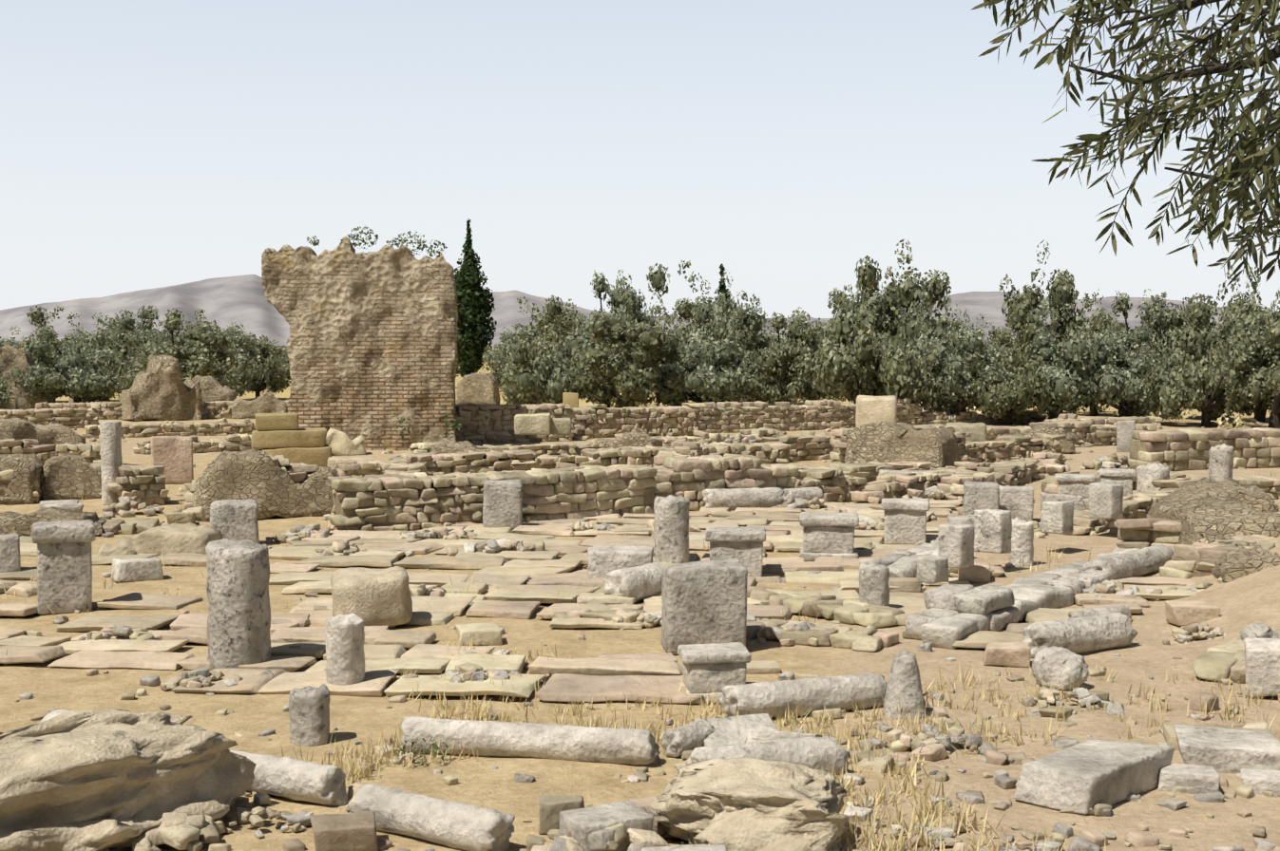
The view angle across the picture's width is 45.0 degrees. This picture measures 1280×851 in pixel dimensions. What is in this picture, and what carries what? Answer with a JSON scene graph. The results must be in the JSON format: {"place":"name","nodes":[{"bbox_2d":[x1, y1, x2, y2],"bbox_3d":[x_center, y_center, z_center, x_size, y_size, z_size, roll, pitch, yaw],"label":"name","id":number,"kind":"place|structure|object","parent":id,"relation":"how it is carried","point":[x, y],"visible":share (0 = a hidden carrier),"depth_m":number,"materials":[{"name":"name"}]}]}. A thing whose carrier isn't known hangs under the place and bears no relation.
{"place":"outdoors","nodes":[
{"label":"outdoors","id":0,"kind":"place"},
{"bbox_2d":[0,274,1274,347],"bbox_3d":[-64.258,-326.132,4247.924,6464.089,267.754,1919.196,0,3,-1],"label":"mountains","id":1,"kind":"structure","parent":0,"point":[226,301],"depth_m":4493.52,"materials":[{"name":"grey stone"}]},
{"bbox_2d":[0,347,1279,850],"bbox_3d":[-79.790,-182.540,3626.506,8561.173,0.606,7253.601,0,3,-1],"label":"ground","id":2,"kind":"structure","parent":0,"point":[1243,602],"depth_m":13.25,"materials":[{"name":"beige soil"}]},
{"bbox_2d":[0,363,23,408],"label":"olive tree","id":3,"kind":"object","parent":2,"relation":"on","point":[4,394],"visible":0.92,"depth_m":71.92,"materials":[{"name":"green plant"}]},
{"bbox_2d":[0,325,44,348],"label":"olive tree","id":4,"kind":"object","parent":2,"relation":"on","point":[10,343],"visible":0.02,"depth_m":113.07,"materials":[{"name":"green plant"}]},
{"bbox_2d":[16,305,104,402],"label":"olive tree","id":5,"kind":"object","parent":2,"relation":"on","point":[37,316],"visible":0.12,"depth_m":84.34,"materials":[{"name":"green plant"}]},
{"bbox_2d":[15,321,131,402],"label":"olive tree","id":6,"kind":"object","parent":2,"relation":"on","point":[71,378],"visible":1,"depth_m":73.66,"materials":[{"name":"green plant"}]},
{"bbox_2d":[29,311,116,358],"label":"olive tree","id":7,"kind":"object","parent":2,"relation":"on","point":[52,336],"visible":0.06,"depth_m":115.31,"materials":[{"name":"green plant"}]},
{"bbox_2d":[57,326,106,350],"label":"olive tree","id":8,"kind":"object","parent":2,"relation":"on","point":[101,329],"depth_m":172.23,"materials":[{"name":"green plant"}]},
{"bbox_2d":[63,317,135,401],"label":"olive tree","id":9,"kind":"object","parent":2,"relation":"on","point":[85,344],"visible":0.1,"depth_m":85.62,"materials":[{"name":"green plant"}]},
{"bbox_2d":[92,305,165,357],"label":"olive tree","id":10,"kind":"object","parent":2,"relation":"on","point":[145,330],"visible":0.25,"depth_m":120.50,"materials":[{"name":"green plant"}]},
{"bbox_2d":[88,305,201,393],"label":"olive tree","id":11,"kind":"object","parent":2,"relation":"on","point":[179,340],"visible":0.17,"depth_m":84.64,"materials":[{"name":"green plant"}]},
{"bbox_2d":[112,314,242,390],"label":"olive tree","id":12,"kind":"object","parent":2,"relation":"on","point":[207,347],"visible":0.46,"depth_m":73.49,"materials":[{"name":"green plant"}]},
{"bbox_2d":[133,308,227,356],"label":"olive tree","id":13,"kind":"object","parent":2,"relation":"on","point":[179,315],"visible":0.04,"depth_m":119.31,"materials":[{"name":"green plant"}]},
{"bbox_2d":[178,322,267,391],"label":"olive tree","id":14,"kind":"object","parent":2,"relation":"on","point":[246,353],"visible":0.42,"depth_m":85.99,"materials":[{"name":"green plant"}]},
{"bbox_2d":[218,324,272,368],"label":"olive tree","id":15,"kind":"object","parent":2,"relation":"on","point":[260,346],"visible":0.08,"depth_m":119.71,"materials":[{"name":"green plant"}]},
{"bbox_2d":[230,334,288,399],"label":"olive tree","id":16,"kind":"object","parent":2,"relation":"on","point":[273,379],"visible":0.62,"depth_m":89.36,"materials":[{"name":"green plant"}]},
{"bbox_2d":[259,338,287,363],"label":"olive tree","id":17,"kind":"object","parent":2,"relation":"on","point":[280,350],"visible":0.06,"depth_m":171.40,"materials":[{"name":"green plant"}]},
{"bbox_2d":[260,338,291,385],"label":"olive tree","id":18,"kind":"object","parent":2,"relation":"on","point":[285,370],"visible":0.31,"depth_m":119.81,"materials":[{"name":"green plant"}]},
{"bbox_2d":[261,236,458,450],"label":"ruined brick wall","id":19,"kind":"structure","parent":2,"relation":"on","point":[372,349],"depth_m":45.49,"materials":[{"name":"brick"}]},
{"bbox_2d":[306,225,462,766],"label":"weeds","id":20,"kind":"object","parent":2,"relation":"on","point":[433,745],"visible":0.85,"depth_m":46.11,"materials":[{"name":"green plant"}]},
{"bbox_2d":[250,392,578,466],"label":"ashlar blocks","id":21,"kind":"structure","parent":2,"relation":"on","point":[274,434],"depth_m":37.62,"materials":[{"name":"beige stone"}]},
{"bbox_2d":[0,566,850,850],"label":"limestone rocks","id":22,"kind":"object","parent":2,"relation":"on","point":[108,779],"visible":0.98,"depth_m":9.34,"materials":[{"name":"beige stone"}]},
{"bbox_2d":[453,218,496,377],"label":"cypress","id":23,"kind":"object","parent":2,"relation":"on","point":[474,308],"visible":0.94,"depth_m":102.31,"materials":[{"name":"green plant"}]},
{"bbox_2d":[481,332,529,393],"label":"olive tree","id":24,"kind":"object","parent":2,"relation":"on","point":[499,375],"visible":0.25,"depth_m":98.43,"materials":[{"name":"green plant"}]},
{"bbox_2d":[485,321,567,364],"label":"olive tree","id":25,"kind":"object","parent":2,"relation":"on","point":[517,334],"visible":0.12,"depth_m":102.03,"materials":[{"name":"green plant"}]},
{"bbox_2d":[485,294,595,404],"bbox_3d":[-3.963,-2.778,65.486,5.247,5.508,4.470,-4,5,7],"label":"olive tree","id":26,"kind":"object","parent":2,"relation":"on","point":[544,380],"visible":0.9,"depth_m":64.42,"materials":[{"name":"green plant"}]},
{"bbox_2d":[520,308,611,402],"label":"olive tree","id":27,"kind":"object","parent":2,"relation":"on","point":[548,345],"visible":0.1,"depth_m":71.66,"materials":[{"name":"green plant"}]},
{"bbox_2d":[529,306,609,344],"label":"olive tree","id":28,"kind":"object","parent":2,"relation":"on","point":[565,330],"visible":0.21,"depth_m":156.91,"materials":[{"name":"green plant"}]},
{"bbox_2d":[558,269,651,407],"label":"olive tree","id":29,"kind":"object","parent":2,"relation":"on","point":[601,286],"visible":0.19,"depth_m":74.22,"materials":[{"name":"green plant"}]},
{"bbox_2d":[570,290,692,408],"bbox_3d":[-0.394,-2.768,63.948,5.077,5.581,5.171,-3,0,-1],"label":"olive tree","id":30,"kind":"object","parent":2,"relation":"on","point":[636,382],"visible":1,"depth_m":62.58,"materials":[{"name":"green plant"}]},
{"bbox_2d":[0,499,1271,750],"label":"paving slabs","id":31,"kind":"structure","parent":2,"relation":"on","point":[559,587],"depth_m":17.64,"materials":[{"name":"stone"}]},
{"bbox_2d":[0,420,1279,850],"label":"stone ruins","id":32,"kind":"object","parent":2,"relation":"on","point":[703,616],"visible":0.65,"depth_m":14.48,"materials":[{"name":"grey stone"}]},
{"bbox_2d":[0,395,1279,645],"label":"rubble stone walls","id":33,"kind":"structure","parent":2,"relation":"on","point":[177,532],"depth_m":38.22,"materials":[{"name":"beige stone"}]},
{"bbox_2d":[0,453,1279,850],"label":"stones","id":34,"kind":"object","parent":2,"relation":"on","point":[561,499],"depth_m":16.81,"materials":[{"name":"beige stone"}]},
{"bbox_2d":[0,344,1279,584],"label":"mounds","id":35,"kind":"object","parent":2,"relation":"on","point":[1205,510],"visible":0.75,"depth_m":30.70,"materials":[{"name":"beige stone"}]},
{"bbox_2d":[0,401,1279,640],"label":"rubble stones","id":36,"kind":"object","parent":2,"relation":"on","point":[1136,447],"visible":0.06,"depth_m":37.94,"materials":[{"name":"beige stone"}]},
{"bbox_2d":[2,468,1279,850],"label":"dry grass tufts","id":37,"kind":"object","parent":2,"relation":"on","point":[917,820],"visible":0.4,"depth_m":12.00,"materials":[{"name":"beige plant"}]},
{"bbox_2d":[608,304,680,343],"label":"olive tree","id":38,"kind":"object","parent":2,"relation":"on","point":[653,309],"visible":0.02,"depth_m":107.28,"materials":[{"name":"green plant"}]},
{"bbox_2d":[652,302,699,328],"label":"olive tree","id":39,"kind":"object","parent":2,"relation":"on","point":[663,308],"depth_m":160.46,"materials":[{"name":"green plant"}]},
{"bbox_2d":[623,259,737,406],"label":"olive tree","id":40,"kind":"object","parent":2,"relation":"on","point":[657,279],"visible":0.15,"depth_m":76.14,"materials":[{"name":"green plant"}]},
{"bbox_2d":[110,388,1258,429],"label":"dry shrubs","id":41,"kind":"object","parent":2,"relation":"on","point":[1188,415],"visible":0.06,"depth_m":62.59,"materials":[{"name":"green plant"}]},
{"bbox_2d":[665,280,734,337],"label":"olive tree","id":42,"kind":"object","parent":2,"relation":"on","point":[683,310],"visible":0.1,"depth_m":110.01,"materials":[{"name":"green plant"}]},
{"bbox_2d":[650,306,756,406],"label":"olive tree","id":43,"kind":"object","parent":2,"relation":"on","point":[697,380],"visible":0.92,"depth_m":63.95,"materials":[{"name":"green plant"}]},
{"bbox_2d":[713,264,730,324],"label":"cypress","id":44,"kind":"object","parent":2,"relation":"on","point":[722,290],"visible":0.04,"depth_m":94.10,"materials":[{"name":"green plant"}]},
{"bbox_2d":[686,268,766,371],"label":"olive tree","id":45,"kind":"object","parent":2,"relation":"on","point":[753,322],"visible":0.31,"depth_m":79.83,"materials":[{"name":"green plant"}]},
{"bbox_2d":[751,314,796,382],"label":"olive tree","id":46,"kind":"object","parent":2,"relation":"on","point":[767,342],"visible":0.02,"depth_m":81.03,"materials":[{"name":"green plant"}]},
{"bbox_2d":[732,310,822,405],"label":"olive tree","id":47,"kind":"object","parent":2,"relation":"on","point":[773,386],"visible":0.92,"depth_m":64.75,"materials":[{"name":"green plant"}]},
{"bbox_2d":[748,318,815,354],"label":"olive tree","id":48,"kind":"object","parent":2,"relation":"on","point":[771,331],"depth_m":109.77,"materials":[{"name":"green plant"}]},
{"bbox_2d":[780,340,840,404],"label":"olive tree","id":49,"kind":"object","parent":2,"relation":"on","point":[821,394],"visible":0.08,"depth_m":79.05,"materials":[{"name":"green plant"}]},
{"bbox_2d":[787,287,868,340],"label":"olive tree","id":50,"kind":"object","parent":2,"relation":"on","point":[853,306],"visible":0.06,"depth_m":105.69,"materials":[{"name":"green plant"}]},
{"bbox_2d":[808,285,880,403],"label":"olive tree","id":51,"kind":"object","parent":2,"relation":"on","point":[823,327],"visible":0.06,"depth_m":74.90,"materials":[{"name":"green plant"}]},
{"bbox_2d":[807,253,959,412],"bbox_3d":[9.757,-3.332,62.209,6.134,7.036,5.374,-1,1,18],"label":"olive tree","id":52,"kind":"object","parent":2,"relation":"on","point":[861,363],"visible":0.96,"depth_m":61.14,"materials":[{"name":"green plant"}]},
{"bbox_2d":[841,238,964,403],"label":"olive tree","id":53,"kind":"object","parent":2,"relation":"on","point":[877,309],"visible":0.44,"depth_m":72.17,"materials":[{"name":"green plant"}]},
{"bbox_2d":[895,298,936,337],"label":"olive tree","id":54,"kind":"object","parent":2,"relation":"on","point":[926,301],"depth_m":102.98,"materials":[{"name":"green plant"}]},
{"bbox_2d":[913,293,974,412],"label":"olive tree","id":55,"kind":"object","parent":2,"relation":"on","point":[945,306],"visible":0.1,"depth_m":68.73,"materials":[{"name":"green plant"}]},
{"bbox_2d":[912,307,1014,415],"bbox_3d":[12.529,-2.273,61.238,3.972,4.809,3.958,-2,3,-25],"label":"olive tree","id":56,"kind":"object","parent":2,"relation":"on","point":[953,384],"visible":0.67,"depth_m":60.61,"materials":[{"name":"green plant"}]},
{"bbox_2d":[950,334,998,414],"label":"olive tree","id":57,"kind":"object","parent":2,"relation":"on","point":[968,407],"visible":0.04,"depth_m":67.63,"materials":[{"name":"green plant"}]},
{"bbox_2d":[951,317,1016,356],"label":"olive tree","id":58,"kind":"object","parent":2,"relation":"on","point":[960,325],"visible":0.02,"depth_m":153.85,"materials":[{"name":"green plant"}]},
{"bbox_2d":[960,313,1019,374],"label":"olive tree","id":59,"kind":"object","parent":2,"relation":"on","point":[1005,338],"visible":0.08,"depth_m":100.56,"materials":[{"name":"green plant"}]},
{"bbox_2d":[961,321,1064,424],"bbox_3d":[14.501,-1.939,60.374,3.612,4.240,4.219,1,6,-22],"label":"olive tree","id":60,"kind":"object","parent":2,"relation":"on","point":[1012,395],"visible":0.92,"depth_m":59.54,"materials":[{"name":"green plant"}]},
{"bbox_2d":[986,240,1107,375],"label":"olive tree","id":61,"kind":"object","parent":2,"relation":"on","point":[1061,292],"visible":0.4,"depth_m":68.29,"materials":[{"name":"green plant"}]},
{"bbox_2d":[986,297,1127,419],"bbox_3d":[16.073,-2.423,60.751,5.186,5.233,5.133,1,-1,-10],"label":"olive tree","id":62,"kind":"object","parent":2,"relation":"on","point":[1078,374],"visible":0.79,"depth_m":59.54,"materials":[{"name":"green plant"}]},
{"bbox_2d":[1010,297,1126,349],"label":"olive tree","id":63,"kind":"object","parent":2,"relation":"on","point":[1045,323],"depth_m":155.24,"materials":[{"name":"green plant"}]},
{"bbox_2d":[1043,287,1123,366],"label":"olive tree","id":64,"kind":"object","parent":2,"relation":"on","point":[1094,323],"visible":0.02,"depth_m":99.42,"materials":[{"name":"green plant"}]},
{"bbox_2d":[1069,307,1129,416],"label":"olive tree","id":65,"kind":"object","parent":2,"relation":"on","point":[1094,411],"depth_m":67.61,"materials":[{"name":"green plant"}]},
{"bbox_2d":[1078,324,1179,417],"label":"olive tree","id":66,"kind":"object","parent":2,"relation":"on","point":[1133,402],"visible":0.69,"depth_m":60.45,"materials":[{"name":"green plant"}]},
{"bbox_2d":[1089,288,1189,401],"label":"olive tree","id":67,"kind":"object","parent":2,"relation":"on","point":[1157,318],"visible":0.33,"depth_m":65.60,"materials":[{"name":"green plant"}]},
{"bbox_2d":[1124,321,1189,366],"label":"olive tree","id":68,"kind":"object","parent":2,"relation":"on","point":[1159,346],"visible":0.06,"depth_m":97.58,"materials":[{"name":"green plant"}]},
{"bbox_2d":[1133,324,1193,419],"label":"olive tree","id":69,"kind":"object","parent":2,"relation":"on","point":[1184,328],"visible":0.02,"depth_m":65.36,"materials":[{"name":"green plant"}]},
{"bbox_2d":[1157,305,1222,364],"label":"olive tree","id":70,"kind":"object","parent":2,"relation":"on","point":[1185,320],"depth_m":97.60,"materials":[{"name":"green plant"}]},
{"bbox_2d":[1141,296,1267,427],"bbox_3d":[21.662,-2.318,59.081,4.510,5.203,4.771,2,-3,-45],"label":"olive tree","id":71,"kind":"object","parent":2,"relation":"on","point":[1194,388],"visible":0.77,"depth_m":58.59,"materials":[{"name":"green plant"}]},
{"bbox_2d":[1161,266,1271,420],"bbox_3d":[24.043,-3.307,64.076,4.430,6.700,3.722,4,5,35],"label":"olive tree","id":72,"kind":"object","parent":2,"relation":"on","point":[1195,337],"visible":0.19,"depth_m":63.70,"materials":[{"name":"green plant"}]},
{"bbox_2d":[1200,304,1269,347],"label":"olive tree","id":73,"kind":"object","parent":2,"relation":"on","point":[1265,308],"depth_m":151.16,"materials":[{"name":"green plant"}]},
{"bbox_2d":[1206,265,1279,422],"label":"olive tree","id":74,"kind":"object","parent":2,"relation":"on","point":[1227,327],"visible":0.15,"depth_m":61.87,"materials":[{"name":"green plant"}]},
{"bbox_2d":[1209,291,1279,428],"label":"olive tree","id":75,"kind":"object","parent":2,"relation":"on","point":[1262,382],"visible":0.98,"depth_m":56.81,"materials":[{"name":"green plant"}]},
{"bbox_2d":[1256,303,1279,324],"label":"olive tree","id":76,"kind":"object","parent":2,"relation":"on","point":[1271,319],"visible":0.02,"depth_m":95.57,"materials":[{"name":"green plant"}]},
{"bbox_2d":[0,0,1279,318],"label":"sky","id":77,"kind":"structure","parent":0,"point":[785,145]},
{"bbox_2d":[971,0,1279,295],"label":"olive branch","id":78,"kind":"object","parent":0,"point":[1249,165],"visible":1,"depth_m":3.77,"materials":[{"name":"green plant"}]}
]}

